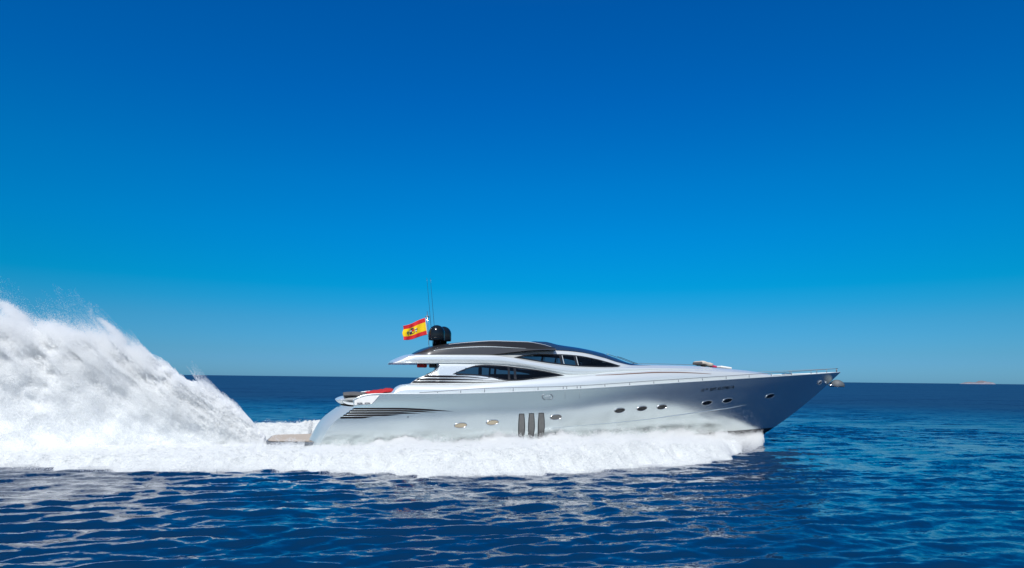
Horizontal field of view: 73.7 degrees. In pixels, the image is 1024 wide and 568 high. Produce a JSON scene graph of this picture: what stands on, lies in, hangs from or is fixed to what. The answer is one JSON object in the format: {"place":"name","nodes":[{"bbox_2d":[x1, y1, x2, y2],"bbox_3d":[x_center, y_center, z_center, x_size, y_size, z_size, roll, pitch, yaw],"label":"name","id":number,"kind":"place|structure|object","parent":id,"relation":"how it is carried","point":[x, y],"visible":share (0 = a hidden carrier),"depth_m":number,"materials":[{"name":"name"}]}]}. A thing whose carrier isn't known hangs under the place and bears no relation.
{"place":"outdoors","nodes":[
{"label":"outdoors","id":0,"kind":"place"},
{"bbox_2d":[0,375,1023,567],"bbox_3d":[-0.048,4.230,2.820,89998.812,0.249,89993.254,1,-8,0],"label":"sea","id":1,"kind":"structure","parent":0,"point":[885,475],"depth_m":20.47,"materials":[{"name":"blue liquid"}]},
{"bbox_2d":[0,278,265,447],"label":"rooster tail spray","id":2,"kind":"object","parent":1,"relation":"on","point":[63,382],"visible":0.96,"depth_m":33.09,"materials":[{"name":"white liquid"}]},
{"bbox_2d":[0,408,764,477],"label":"bow wave","id":3,"kind":"object","parent":1,"relation":"on","point":[559,452],"visible":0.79,"depth_m":29.12,"materials":[{"name":"liquid"}]},
{"bbox_2d":[266,278,844,445],"bbox_3d":[4.433,5.042,40.545,35.330,10.031,7.038,3,-8,-14],"label":"motor yacht","id":4,"kind":"object","parent":1,"relation":"on","point":[535,388],"visible":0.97,"depth_m":36.99,"materials":[{"name":"silver metal"}]},
{"bbox_2d":[343,392,367,396],"bbox_3d":[-8.502,5.992,37.157,1.342,0.223,4.176,3,-8,-14],"label":"sunbed cushion","id":5,"kind":"object","parent":4,"relation":"on","point":[355,394],"visible":0.68,"depth_m":35.28,"materials":[{"name":"grey fabric"}]},
{"bbox_2d":[402,318,427,339],"bbox_3d":[-5.361,2.476,37.771,1.384,1.266,0.247,2,-8,-7],"label":"flag","id":6,"kind":"object","parent":4,"relation":"attached to","point":[416,329],"visible":1,"depth_m":37.76,"materials":[{"name":"fabric"}]},
{"bbox_2d":[417,364,426,367],"bbox_3d":[-4.846,4.396,36.739,0.530,0.238,0.238,3,-8,-14],"label":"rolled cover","id":7,"kind":"object","parent":4,"relation":"hanging from","point":[421,365],"visible":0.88,"depth_m":36.66,"materials":[{"name":"red fabric"}]},
{"bbox_2d":[429,364,436,367],"bbox_3d":[-4.269,4.422,36.882,0.420,0.238,0.238,3,-8,-14],"label":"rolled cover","id":8,"kind":"object","parent":4,"relation":"hanging from","point":[432,365],"visible":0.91,"depth_m":36.80,"materials":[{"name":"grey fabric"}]},
{"bbox_2d":[454,365,562,380],"bbox_3d":[-0.094,4.781,36.755,6.210,0.834,0.514,3,-8,-14],"label":"window","id":9,"kind":"structure","parent":4,"relation":"in","point":[509,373],"depth_m":36.82,"materials":[{"name":"black glass"}]},
{"bbox_2d":[515,354,619,366],"bbox_3d":[3.120,4.291,38.365,6.329,0.703,0.514,3,-8,-14],"label":"window","id":10,"kind":"structure","parent":4,"relation":"in","point":[571,360],"depth_m":38.40,"materials":[{"name":"black glass"}]},
{"bbox_2d":[693,361,712,366],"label":"backrest cushion","id":11,"kind":"object","parent":4,"relation":"on","point":[702,363],"visible":0.99,"depth_m":41.63,"materials":[{"name":"beige fabric"}]},
{"bbox_2d":[0,0,1023,383],"label":"sky","id":12,"kind":"structure","parent":0,"point":[242,187],"materials":[{"name":"blue"}]},
{"bbox_2d":[960,381,994,383],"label":"island","id":13,"kind":"structure","parent":0,"point":[981,382],"depth_m":8855.94,"materials":[{"name":"grey"}]},
{"bbox_3d":[-7.249,6.066,37.620,0.945,0.223,3.977,-6,-6,-15],"label":"sunbed cushion","id":14,"kind":"object","parent":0,"visible":0},
{"bbox_2d":[365,388,392,393],"bbox_3d":[-7.237,5.843,36.925,1.610,0.447,2.334,3,-8,-14],"label":"towel","id":15,"kind":"object","parent":14,"relation":"on","point":[387,390],"visible":0.82,"depth_m":36.00,"materials":[{"name":"red fabric"}]}
]}

